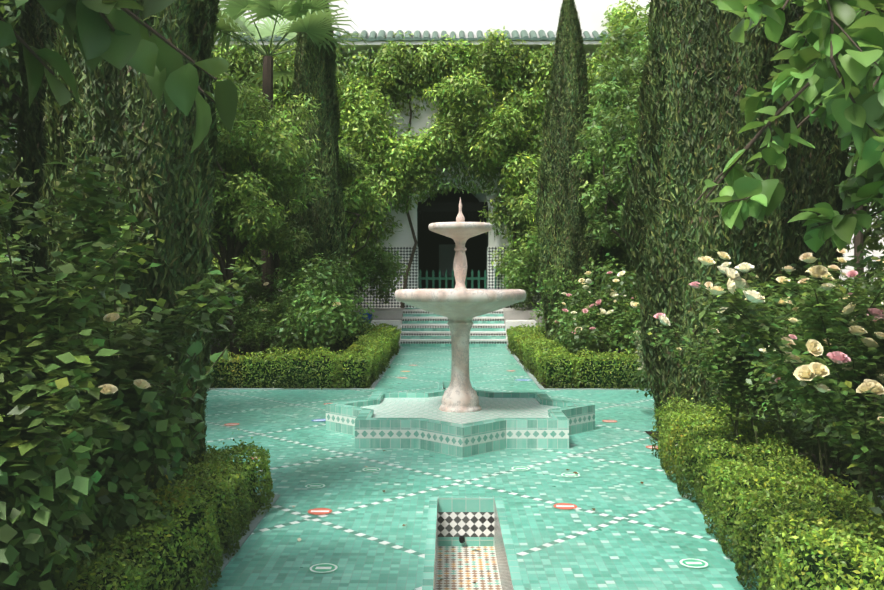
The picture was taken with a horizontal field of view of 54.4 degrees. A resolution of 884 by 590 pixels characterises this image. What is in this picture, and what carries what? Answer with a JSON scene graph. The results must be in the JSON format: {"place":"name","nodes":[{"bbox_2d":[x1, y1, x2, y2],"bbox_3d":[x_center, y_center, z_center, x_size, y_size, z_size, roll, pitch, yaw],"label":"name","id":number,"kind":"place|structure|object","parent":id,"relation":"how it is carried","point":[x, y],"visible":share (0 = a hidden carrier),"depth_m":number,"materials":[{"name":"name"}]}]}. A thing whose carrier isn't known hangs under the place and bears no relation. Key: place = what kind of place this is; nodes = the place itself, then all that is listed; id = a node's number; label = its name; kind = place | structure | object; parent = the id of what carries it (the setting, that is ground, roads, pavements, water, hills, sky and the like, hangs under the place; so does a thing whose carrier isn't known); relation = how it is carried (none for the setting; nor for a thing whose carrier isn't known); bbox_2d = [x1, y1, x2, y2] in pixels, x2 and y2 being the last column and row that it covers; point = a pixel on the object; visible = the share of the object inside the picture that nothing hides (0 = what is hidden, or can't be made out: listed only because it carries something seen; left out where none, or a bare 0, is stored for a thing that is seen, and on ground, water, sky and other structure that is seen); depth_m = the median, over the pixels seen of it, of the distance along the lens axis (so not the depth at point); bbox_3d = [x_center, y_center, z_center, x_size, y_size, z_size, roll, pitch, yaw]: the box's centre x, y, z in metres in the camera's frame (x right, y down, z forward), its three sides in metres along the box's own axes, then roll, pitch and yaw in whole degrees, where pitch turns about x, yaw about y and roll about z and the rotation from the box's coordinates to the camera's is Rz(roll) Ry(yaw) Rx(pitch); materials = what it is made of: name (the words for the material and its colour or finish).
{"place":"outdoors","nodes":[
{"label":"outdoors","id":0,"kind":"place"},
{"bbox_2d":[0,0,237,153],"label":"leaves","id":1,"kind":"object","parent":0,"point":[155,60],"depth_m":3.31,"materials":[{"name":"plant"}]},
{"bbox_2d":[183,500,261,589],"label":"ground bed","id":2,"kind":"object","parent":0,"point":[187,585],"depth_m":5.38,"materials":[{"name":"soil"}]},
{"bbox_2d":[20,0,56,291],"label":"trunk","id":3,"kind":"object","parent":2,"relation":"on","point":[39,130],"depth_m":9.12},
{"bbox_2d":[8,0,59,352],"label":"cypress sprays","id":4,"kind":"object","parent":3,"relation":"attached to","point":[30,140],"visible":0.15,"depth_m":9.06,"materials":[{"name":"green plant"}]},
{"bbox_2d":[0,360,202,589],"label":"shrub","id":5,"kind":"object","parent":2,"relation":"on","point":[44,515],"visible":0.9,"depth_m":3.59,"materials":[{"name":"green plant"}]},
{"bbox_2d":[5,444,213,589],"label":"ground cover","id":6,"kind":"object","parent":2,"relation":"on","point":[192,454],"depth_m":5.62,"materials":[{"name":"green plant"}]},
{"bbox_2d":[93,318,227,525],"bbox_3d":[-2.059,0.799,5.424,1.676,1.471,2.505,0,1,0],"label":"broad shrub","id":7,"kind":"object","parent":6,"relation":"attached to","point":[181,387],"depth_m":4.79,"materials":[{"name":"plant"}]},
{"bbox_2d":[34,0,222,477],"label":"cypress sprays","id":8,"kind":"object","parent":2,"relation":"on","point":[176,173],"visible":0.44,"depth_m":5.62,"materials":[{"name":"green plant"}]},
{"bbox_2d":[0,138,264,588],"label":"rose canes","id":9,"kind":"object","parent":2,"relation":"on","point":[71,376],"visible":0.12,"depth_m":4.20,"materials":[{"name":"plant"}]},
{"bbox_2d":[0,114,125,365],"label":"tall rose canes","id":10,"kind":"object","parent":9,"relation":"on","point":[11,265],"visible":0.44,"depth_m":4.16,"materials":[{"name":"plant"}]},
{"bbox_2d":[0,131,148,256],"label":"shrub leaves","id":11,"kind":"object","parent":10,"relation":"on","point":[79,224],"visible":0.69,"depth_m":4.13,"materials":[{"name":"green plant"}]},
{"bbox_2d":[0,429,273,589],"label":"hedge","id":12,"kind":"object","parent":2,"relation":"on","point":[221,458],"depth_m":4.59,"materials":[{"name":"plant"}]},
{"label":"edge tree","id":13,"kind":"object","parent":2,"relation":"on","visible":0},
{"bbox_2d":[0,114,21,322],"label":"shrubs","id":14,"kind":"object","parent":13,"relation":"on","point":[9,170],"visible":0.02,"depth_m":10.59,"materials":[{"name":"green plant"}]},
{"bbox_2d":[210,347,393,387],"bbox_3d":[-15.406,1.343,17.070,28.680,0.001,8.030,0,1,0],"label":"flower bed","id":15,"kind":"object","parent":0,"point":[217,350],"depth_m":19.67,"materials":[{"name":"soil"}]},
{"bbox_2d":[0,5,24,175],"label":"tree","id":16,"kind":"object","parent":15,"relation":"on","point":[12,130],"visible":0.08,"depth_m":14.52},
{"bbox_2d":[0,0,220,158],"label":"tall tree","id":17,"kind":"object","parent":15,"relation":"on","point":[8,53],"depth_m":12.17,"materials":[{"name":"plant"}]},
{"bbox_2d":[211,72,260,259],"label":"tall tree","id":18,"kind":"object","parent":15,"relation":"on","point":[243,88],"visible":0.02,"depth_m":19.18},
{"bbox_2d":[211,81,328,360],"bbox_3d":[-3.757,-1.286,15.893,3.317,5.320,3.421,0,1,0],"label":"tree","id":19,"kind":"object","parent":15,"relation":"on","point":[243,181],"depth_m":15.50,"materials":[{"name":"plant"}]},
{"bbox_2d":[208,343,344,389],"bbox_3d":[-3.892,1.084,13.214,4.876,0.723,0.793,0,1,0],"label":"hedge","id":20,"kind":"object","parent":15,"relation":"on","point":[290,356],"depth_m":13.05,"materials":[{"name":"plant"}]},
{"bbox_2d":[209,388,368,389],"bbox_3d":[-4.934,1.422,12.948,7.680,0.032,0.070,0,1,0],"label":"kerb","id":21,"kind":"object","parent":15,"relation":"on","point":[288,389],"visible":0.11,"depth_m":12.90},
{"bbox_2d":[213,115,365,348],"bbox_3d":[-3.916,-1.690,20.141,4.225,5.968,3.280,0,1,0],"label":"tree","id":22,"kind":"object","parent":15,"relation":"on","point":[349,165],"depth_m":20.18,"materials":[{"name":"plant"}]},
{"bbox_2d":[226,288,353,360],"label":"rose leaves","id":23,"kind":"object","parent":15,"relation":"on","point":[266,320],"visible":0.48,"depth_m":14.11,"materials":[{"name":"green plant"}]},
{"bbox_2d":[213,0,369,357],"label":"palm","id":24,"kind":"object","parent":15,"relation":"on","point":[306,16],"depth_m":17.55,"materials":[{"name":"plant"}]},
{"bbox_2d":[218,10,305,71],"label":"palm petioles","id":25,"kind":"object","parent":24,"relation":"attached to","point":[265,53],"visible":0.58,"depth_m":17.83,"materials":[{"name":"green"}]},
{"bbox_2d":[209,250,377,356],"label":"shrubs","id":26,"kind":"object","parent":15,"relation":"on","point":[314,284],"visible":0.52,"depth_m":15.18,"materials":[{"name":"green plant"}]},
{"bbox_2d":[280,0,349,354],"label":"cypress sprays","id":27,"kind":"object","parent":15,"relation":"on","point":[304,79],"visible":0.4,"depth_m":17.79,"materials":[{"name":"green plant"}]},
{"bbox_2d":[286,42,343,355],"bbox_3d":[-2.679,-2.984,18.237,1.182,8.600,1.285,0,1,0],"label":"cypress","id":28,"kind":"object","parent":15,"relation":"on","point":[331,247],"depth_m":17.90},
{"bbox_2d":[275,321,391,348],"bbox_3d":[-2.701,0.968,20.651,3.203,0.720,0.706,0,1,0],"label":"hedge","id":29,"kind":"object","parent":15,"relation":"on","point":[367,330],"depth_m":20.48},
{"bbox_2d":[329,322,400,388],"bbox_3d":[-1.313,1.019,16.624,0.779,0.730,7.666,0,1,0],"label":"hedge","id":30,"kind":"object","parent":15,"relation":"on","point":[383,355],"depth_m":13.95,"materials":[{"name":"plant"}]},
{"bbox_2d":[210,344,397,346],"bbox_3d":[-15.358,1.237,22.584,28.700,0.001,3.000,0,1,0],"label":"ground bed","id":31,"kind":"object","parent":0,"point":[241,345],"depth_m":21.11,"materials":[{"name":"soil"}]},
{"bbox_2d":[211,308,404,343],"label":"wall","id":32,"kind":"structure","parent":31,"relation":"on","point":[389,313],"depth_m":21.77,"materials":[{"name":"paint"}]},
{"bbox_2d":[278,239,410,303],"bbox_3d":[-2.677,-0.444,22.449,3.689,2.100,2.184,0,1,0],"label":"shrub","id":33,"kind":"object","parent":32,"relation":"on","point":[385,273],"visible":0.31,"depth_m":22.25,"materials":[{"name":"green plant"}]},
{"bbox_2d":[211,0,648,304],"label":"climbing vine","id":34,"kind":"object","parent":32,"relation":"on","point":[404,156],"depth_m":23.01,"materials":[{"name":"plant"}]},
{"bbox_2d":[283,145,390,275],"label":"tree","id":35,"kind":"object","parent":31,"relation":"on","point":[361,205],"depth_m":20.84,"materials":[{"name":"plant"}]},
{"bbox_2d":[204,390,695,496],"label":"tiled pavement","id":36,"kind":"structure","parent":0,"point":[617,458],"depth_m":8.00,"materials":[{"name":"tile"}]},
{"bbox_2d":[193,494,279,589],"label":"kerb","id":37,"kind":"object","parent":36,"relation":"on","point":[255,522],"visible":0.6,"depth_m":5.62,"materials":[{"name":"tile"}]},
{"bbox_2d":[326,404,594,457],"bbox_3d":[0.202,1.345,9.476,2.970,0.280,2.970,0,1,0],"label":"fountain base","id":38,"kind":"object","parent":36,"relation":"on","point":[483,438],"visible":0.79,"depth_m":8.42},
{"bbox_2d":[394,197,525,412],"bbox_3d":[0.202,0.100,9.452,1.448,2.370,1.448,0,1,0],"label":"fountain","id":39,"kind":"object","parent":38,"relation":"on","point":[460,306],"visible":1,"depth_m":9.27,"materials":[{"name":"white stone"}]},
{"bbox_2d":[328,389,594,427],"bbox_3d":[0.202,1.232,9.473,2.970,0.055,2.970,0,1,0],"label":"fountain basin rim","id":40,"kind":"object","parent":38,"relation":"on","point":[542,398],"visible":0.81,"depth_m":9.68,"materials":[{"name":"tile"}]},
{"bbox_2d":[417,0,488,176],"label":"building wall","id":41,"kind":"structure","parent":0,"point":[450,16],"depth_m":23.81,"materials":[{"name":"paint"}]},
{"bbox_2d":[417,176,488,213],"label":"building arch","id":42,"kind":"structure","parent":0,"point":[480,197],"depth_m":24.46,"materials":[{"name":"paint"}]},
{"bbox_2d":[374,347,539,389],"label":"paving","id":43,"kind":"structure","parent":0,"point":[489,367],"depth_m":15.57,"materials":[{"name":"tile"}]},
{"bbox_2d":[400,344,506,346],"bbox_3d":[0.281,1.226,20.985,2.600,0.076,0.020,0,1,0],"label":"stair riser","id":44,"kind":"object","parent":43,"relation":"on","point":[449,345],"visible":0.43,"depth_m":20.98,"materials":[{"name":"green tile"}]},
{"bbox_2d":[400,341,506,343],"bbox_3d":[0.281,1.158,20.985,2.600,0.058,0.020,0,1,0],"label":"stair step","id":45,"kind":"object","parent":44,"relation":"on","point":[449,342],"visible":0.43,"depth_m":20.98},
{"bbox_2d":[362,396,559,423],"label":"star basin floor","id":46,"kind":"structure","parent":0,"point":[491,408],"depth_m":9.46,"materials":[{"name":"tile"}]},
{"bbox_2d":[436,546,501,589],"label":"channel floor","id":47,"kind":"structure","parent":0,"point":[461,567],"depth_m":6.01,"materials":[{"name":"tile"}]},
{"bbox_2d":[438,537,493,545],"bbox_3d":[0.181,1.867,6.505,0.430,0.070,0.001,0,1,0],"label":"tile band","id":48,"kind":"object","parent":47,"relation":"on","point":[469,541],"visible":1,"depth_m":6.50,"materials":[{"name":"tile"}]},
{"bbox_2d":[438,512,493,536],"bbox_3d":[0.181,1.737,6.503,0.430,0.190,0.001,0,1,0],"label":"checkered tile panel","id":49,"kind":"object","parent":47,"relation":"on","point":[466,524],"visible":1,"depth_m":6.50,"materials":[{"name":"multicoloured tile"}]},
{"bbox_2d":[438,498,493,511],"bbox_3d":[0.181,1.590,6.500,0.430,0.104,0.001,0,1,0],"label":"tile band","id":50,"kind":"object","parent":49,"relation":"on","point":[465,504],"visible":1,"depth_m":6.50,"materials":[{"name":"tile"}]},
{"bbox_2d":[494,499,513,589],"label":"channel side wall","id":51,"kind":"structure","parent":47,"relation":"on","point":[504,570],"depth_m":5.63,"materials":[{"name":"tile"}]},
{"bbox_2d":[208,496,758,589],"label":"paving","id":52,"kind":"structure","parent":0,"point":[607,543],"depth_m":5.37,"materials":[{"name":"tile"}]},
{"bbox_2d":[308,563,338,572],"bbox_3d":[-0.680,1.567,4.935,0.176,0.001,0.176,0,1,0],"label":"floor sticker","id":53,"kind":"object","parent":52,"relation":"on","point":[323,567],"visible":1,"depth_m":4.93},
{"bbox_2d":[422,496,524,589],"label":"channel border","id":54,"kind":"object","parent":52,"relation":"on","point":[428,575],"visible":1,"depth_m":5.37,"materials":[{"name":"green tile"}]},
{"bbox_2d":[510,349,641,387],"bbox_3d":[15.913,1.347,16.853,28.680,0.001,8.030,0,1,0],"label":"ground bed","id":55,"kind":"object","parent":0,"point":[591,358],"depth_m":18.29,"materials":[{"name":"soil"}]},
{"bbox_2d":[506,324,579,388],"bbox_3d":[1.823,1.035,16.642,0.801,0.713,7.559,0,1,0],"label":"hedge","id":56,"kind":"object","parent":55,"relation":"on","point":[534,340],"depth_m":13.96,"materials":[{"name":"plant"}]},
{"bbox_2d":[535,0,602,354],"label":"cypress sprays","id":57,"kind":"object","parent":55,"relation":"on","point":[566,68],"visible":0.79,"depth_m":17.81,"materials":[{"name":"green plant"}]},
{"bbox_2d":[540,57,598,334],"bbox_3d":[2.641,-2.557,18.123,1.169,7.450,1.213,1,2,43],"label":"cypress","id":58,"kind":"object","parent":55,"relation":"on","point":[562,203],"depth_m":17.85,"materials":[{"name":"green"}]},
{"bbox_2d":[518,147,633,276],"bbox_3d":[3.534,-1.236,20.722,3.377,5.041,3.157,0,1,0],"label":"tree","id":59,"kind":"object","parent":55,"relation":"on","point":[621,252],"depth_m":20.58,"materials":[{"name":"plant"}]},
{"bbox_2d":[528,253,640,360],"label":"shrubs","id":60,"kind":"object","parent":55,"relation":"on","point":[585,339],"visible":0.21,"depth_m":15.20,"materials":[{"name":"green plant"}]},
{"bbox_2d":[555,279,640,354],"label":"rose leaves","id":61,"kind":"object","parent":55,"relation":"on","point":[605,318],"visible":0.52,"depth_m":14.55,"materials":[{"name":"green plant"}]},
{"bbox_2d":[570,38,648,247],"bbox_3d":[4.120,-1.688,16.608,3.333,6.091,3.633,0,1,0],"label":"tree","id":62,"kind":"object","parent":55,"relation":"on","point":[610,93],"depth_m":16.33,"materials":[{"name":"plant"}]},
{"bbox_2d":[571,346,647,388],"bbox_3d":[4.418,1.097,13.161,4.876,0.712,0.759,0,1,0],"label":"hedge","id":63,"kind":"object","parent":55,"relation":"on","point":[628,357],"depth_m":13.02,"materials":[{"name":"plant"}]},
{"bbox_2d":[591,3,649,177],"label":"tall tree","id":64,"kind":"object","parent":55,"relation":"on","point":[623,42],"visible":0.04,"depth_m":19.50,"materials":[{"name":"plant"}]},
{"bbox_2d":[845,85,883,256],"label":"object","id":65,"kind":"object","parent":55,"relation":"on","point":[866,237],"visible":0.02,"depth_m":14.86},
{"bbox_2d":[488,0,883,296],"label":"building wall","id":66,"kind":"structure","parent":0,"point":[528,16],"depth_m":23.79,"materials":[{"name":"paint"}]},
{"bbox_2d":[645,431,883,494],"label":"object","id":67,"kind":"object","parent":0,"point":[815,460],"visible":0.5,"depth_m":7.37,"materials":[{"name":"plant"}]},
{"bbox_2d":[632,6,773,395],"bbox_3d":[2.666,-3.572,8.477,1.330,9.850,1.441,-1,1,-32],"label":"cypress","id":68,"kind":"object","parent":67,"relation":"on","point":[669,179],"depth_m":8.47,"materials":[{"name":"green"}]},
{"bbox_2d":[784,264,880,477],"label":"rose canes","id":69,"kind":"object","parent":67,"relation":"on","point":[793,378],"visible":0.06,"depth_m":8.05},
{"bbox_2d":[775,258,883,403],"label":"rose leaves","id":70,"kind":"object","parent":69,"relation":"attached to","point":[843,282],"depth_m":8.04,"materials":[{"name":"green plant"}]},
{"bbox_2d":[694,0,883,252],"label":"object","id":71,"kind":"object","parent":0,"point":[859,70],"depth_m":3.80,"materials":[{"name":"plant"}]},
{"bbox_2d":[827,500,875,539],"bbox_3d":[15.287,1.807,-7.108,29.600,0.001,27.030,0,1,0],"label":"ground bed","id":72,"kind":"object","parent":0,"point":[850,512],"visible":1,"depth_m":6.33,"materials":[{"name":"soil"}]},
{"bbox_2d":[628,362,883,538],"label":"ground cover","id":73,"kind":"object","parent":72,"relation":"on","point":[789,422],"visible":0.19,"depth_m":6.92,"materials":[{"name":"green plant"}]},
{"bbox_2d":[775,263,883,376],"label":"rose bush","id":74,"kind":"object","parent":73,"relation":"on","point":[793,278],"visible":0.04,"depth_m":9.22,"materials":[{"name":"green plant"}]},
{"bbox_2d":[646,257,883,526],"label":"rose canes","id":75,"kind":"object","parent":72,"relation":"on","point":[859,478],"visible":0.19,"depth_m":5.21,"materials":[{"name":"plant"}]},
{"bbox_2d":[724,267,806,385],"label":"roses","id":76,"kind":"object","parent":75,"relation":"attached to","point":[753,296],"visible":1,"depth_m":3.73,"materials":[{"name":"plant"}]},
{"bbox_2d":[653,281,883,383],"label":"roses","id":77,"kind":"object","parent":75,"relation":"attached to","point":[839,357],"visible":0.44,"depth_m":3.82,"materials":[{"name":"plant"}]},
{"bbox_2d":[706,272,832,380],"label":"roses","id":78,"kind":"object","parent":75,"relation":"attached to","point":[802,372],"visible":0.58,"depth_m":3.85,"materials":[{"name":"plant"}]},
{"bbox_2d":[658,262,883,352],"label":"roses","id":79,"kind":"object","parent":75,"relation":"on","point":[741,267],"visible":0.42,"depth_m":5.80,"materials":[{"name":"plant"}]},
{"bbox_2d":[676,275,883,394],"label":"roses","id":80,"kind":"object","parent":75,"relation":"attached to","point":[878,389],"visible":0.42,"depth_m":3.92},
{"bbox_2d":[698,256,883,423],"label":"roses","id":81,"kind":"object","parent":75,"relation":"attached to","point":[815,347],"visible":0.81,"depth_m":3.86,"materials":[{"name":"plant"}]},
{"bbox_2d":[717,252,878,351],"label":"roses","id":82,"kind":"object","parent":75,"relation":"on","point":[823,271],"visible":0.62,"depth_m":4.92,"materials":[{"name":"plant"}]},
{"bbox_2d":[784,256,830,392],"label":"roses","id":83,"kind":"object","parent":75,"relation":"attached to","point":[819,387],"visible":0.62,"depth_m":4.54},
{"bbox_2d":[841,304,883,392],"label":"roses","id":84,"kind":"object","parent":75,"relation":"attached to","point":[866,387],"visible":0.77,"depth_m":4.56,"materials":[{"name":"plant"}]},
{"bbox_2d":[649,392,883,589],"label":"hedge","id":85,"kind":"object","parent":72,"relation":"on","point":[868,553],"depth_m":4.85,"materials":[{"name":"plant"}]},
{"bbox_2d":[847,61,876,288],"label":"tall tree","id":86,"kind":"object","parent":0,"point":[858,238],"depth_m":14.31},
{"bbox_2d":[841,143,883,296],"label":"shrubs","id":87,"kind":"object","parent":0,"point":[867,260],"visible":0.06,"depth_m":10.61,"materials":[{"name":"green plant"}]},
{"label":"bed ground","id":88,"kind":"object","parent":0,"visible":0},
{"bbox_2d":[502,308,545,330],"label":"wall","id":89,"kind":"structure","parent":88,"relation":"on","point":[513,314],"depth_m":21.75,"materials":[{"name":"paint"}]},
{"bbox_2d":[496,247,636,310],"bbox_3d":[3.276,-0.322,22.370,3.709,1.975,2.216,0,1,0],"label":"shrub","id":90,"kind":"object","parent":89,"relation":"on","point":[526,265],"visible":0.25,"depth_m":22.05,"materials":[{"name":"green plant"}]},
{"bbox_2d":[510,134,624,263],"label":"tree","id":91,"kind":"object","parent":89,"relation":"on","point":[528,214],"depth_m":21.18,"materials":[{"name":"plant"}]},
{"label":"court floor","id":92,"kind":"structure","parent":0,"visible":0},
{"bbox_2d":[423,197,479,288],"bbox_3d":[0.344,-1.634,29.972,7.000,3.750,0.100,0,1,0],"label":"passage end","id":93,"kind":"object","parent":92,"relation":"on","point":[432,240],"depth_m":29.92,"materials":[{"name":"black"}]},
{"bbox_2d":[439,244,455,275],"bbox_3d":[0.318,-1.208,29.900,0.850,1.100,0.040,0,1,0],"label":"passage end window","id":94,"kind":"structure","parent":93,"relation":"in","point":[447,252],"depth_m":29.88,"materials":[{"name":"glass"}]},
{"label":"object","id":95,"kind":"object","parent":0,"visible":0},
{"bbox_2d":[400,339,506,340],"bbox_3d":[0.282,1.108,21.130,2.600,0.035,0.365,0,1,0],"label":"stair tread","id":96,"kind":"object","parent":95,"relation":"on","point":[450,340],"visible":0.57,"depth_m":20.96,"materials":[{"name":"tile"}]},
{"bbox_2d":[401,336,505,338],"bbox_3d":[0.283,1.049,21.302,2.600,0.076,0.020,0,1,0],"label":"stair riser","id":97,"kind":"object","parent":96,"relation":"on","point":[449,337],"visible":0.64,"depth_m":21.29,"materials":[{"name":"green tile"}]},
{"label":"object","id":98,"kind":"object","parent":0,"visible":0},
{"bbox_2d":[401,331,505,333],"bbox_3d":[0.284,0.932,21.447,2.600,0.035,0.365,0,1,0],"label":"stair tread","id":99,"kind":"object","parent":98,"relation":"on","point":[449,332],"visible":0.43,"depth_m":21.27,"materials":[{"name":"tile"}]},
{"label":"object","id":100,"kind":"object","parent":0,"visible":0},
{"bbox_2d":[783,10,843,291],"bbox_3d":[4.096,-3.273,9.844,1.020,9.500,0.984,0,1,0],"label":"cypress","id":101,"kind":"object","parent":100,"relation":"on","point":[837,201],"depth_m":9.58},
{"bbox_2d":[774,0,852,415],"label":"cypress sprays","id":102,"kind":"object","parent":101,"relation":"attached to","point":[810,193],"visible":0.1,"depth_m":9.45,"materials":[{"name":"green plant"}]},
{"label":"soil","id":103,"kind":"structure","parent":0,"visible":0},
{"bbox_2d":[1,0,416,306],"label":"building wall","id":104,"kind":"structure","parent":103,"relation":"on","point":[377,16],"depth_m":23.83,"materials":[{"name":"paint"}]},
{"bbox_2d":[348,247,416,307],"bbox_3d":[-2.449,-0.493,23.946,3.499,1.700,0.029,0,1,0],"label":"dado","id":105,"kind":"object","parent":104,"relation":"attached to","point":[405,253],"visible":0.14,"depth_m":23.93,"materials":[{"name":"tile"}]},
{"bbox_2d":[417,212,422,288],"bbox_3d":[-0.676,-1.580,27.129,0.020,3.750,5.600,0,1,0],"label":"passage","id":106,"kind":"object","parent":104,"relation":"attached to","point":[420,233],"visible":0.29,"depth_m":26.73,"materials":[{"name":"black"}]},
{"bbox_2d":[212,40,647,49],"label":"eave slab","id":107,"kind":"structure","parent":104,"relation":"attached to","point":[376,45],"depth_m":23.30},
{"bbox_2d":[216,38,646,40],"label":"roof tiles","id":108,"kind":"object","parent":107,"relation":"on","point":[457,39],"depth_m":23.24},
{"bbox_2d":[215,30,646,40],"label":"eave tiles","id":109,"kind":"object","parent":104,"relation":"attached to","point":[479,33],"visible":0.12,"depth_m":23.38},
{"bbox_2d":[249,48,625,307],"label":"wisteria stems","id":110,"kind":"object","parent":104,"relation":"attached to","point":[412,253],"visible":0.1,"depth_m":23.74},
{"bbox_2d":[417,202,487,211],"bbox_3d":[0.304,-2.483,24.189,2.000,0.270,0.070,0,1,0],"label":"valance","id":111,"kind":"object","parent":104,"relation":"attached to","point":[453,206],"depth_m":24.16,"materials":[{"name":"black"}]},
{"bbox_2d":[480,212,487,288],"bbox_3d":[1.324,-1.579,27.115,0.020,3.750,5.600,0,1,0],"label":"passage","id":112,"kind":"object","parent":104,"relation":"attached to","point":[483,249],"visible":0.29,"depth_m":27.23,"materials":[{"name":"black"}]},
{"bbox_2d":[489,247,541,307],"bbox_3d":[3.052,-0.493,23.908,3.499,1.700,0.029,0,1,0],"label":"dado","id":113,"kind":"object","parent":104,"relation":"attached to","point":[492,277],"visible":0.21,"depth_m":23.90,"materials":[{"name":"tile"}]},
{"bbox_3d":[2.645,-2.497,8.485,0.220,8.000,0.220,0,1,0],"label":"cypress trunk","id":114,"kind":"object","parent":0,"visible":0},
{"bbox_2d":[619,0,792,438],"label":"cypress sprays","id":115,"kind":"object","parent":114,"relation":"attached to","point":[717,66],"visible":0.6,"depth_m":8.06,"materials":[{"name":"green plant"}]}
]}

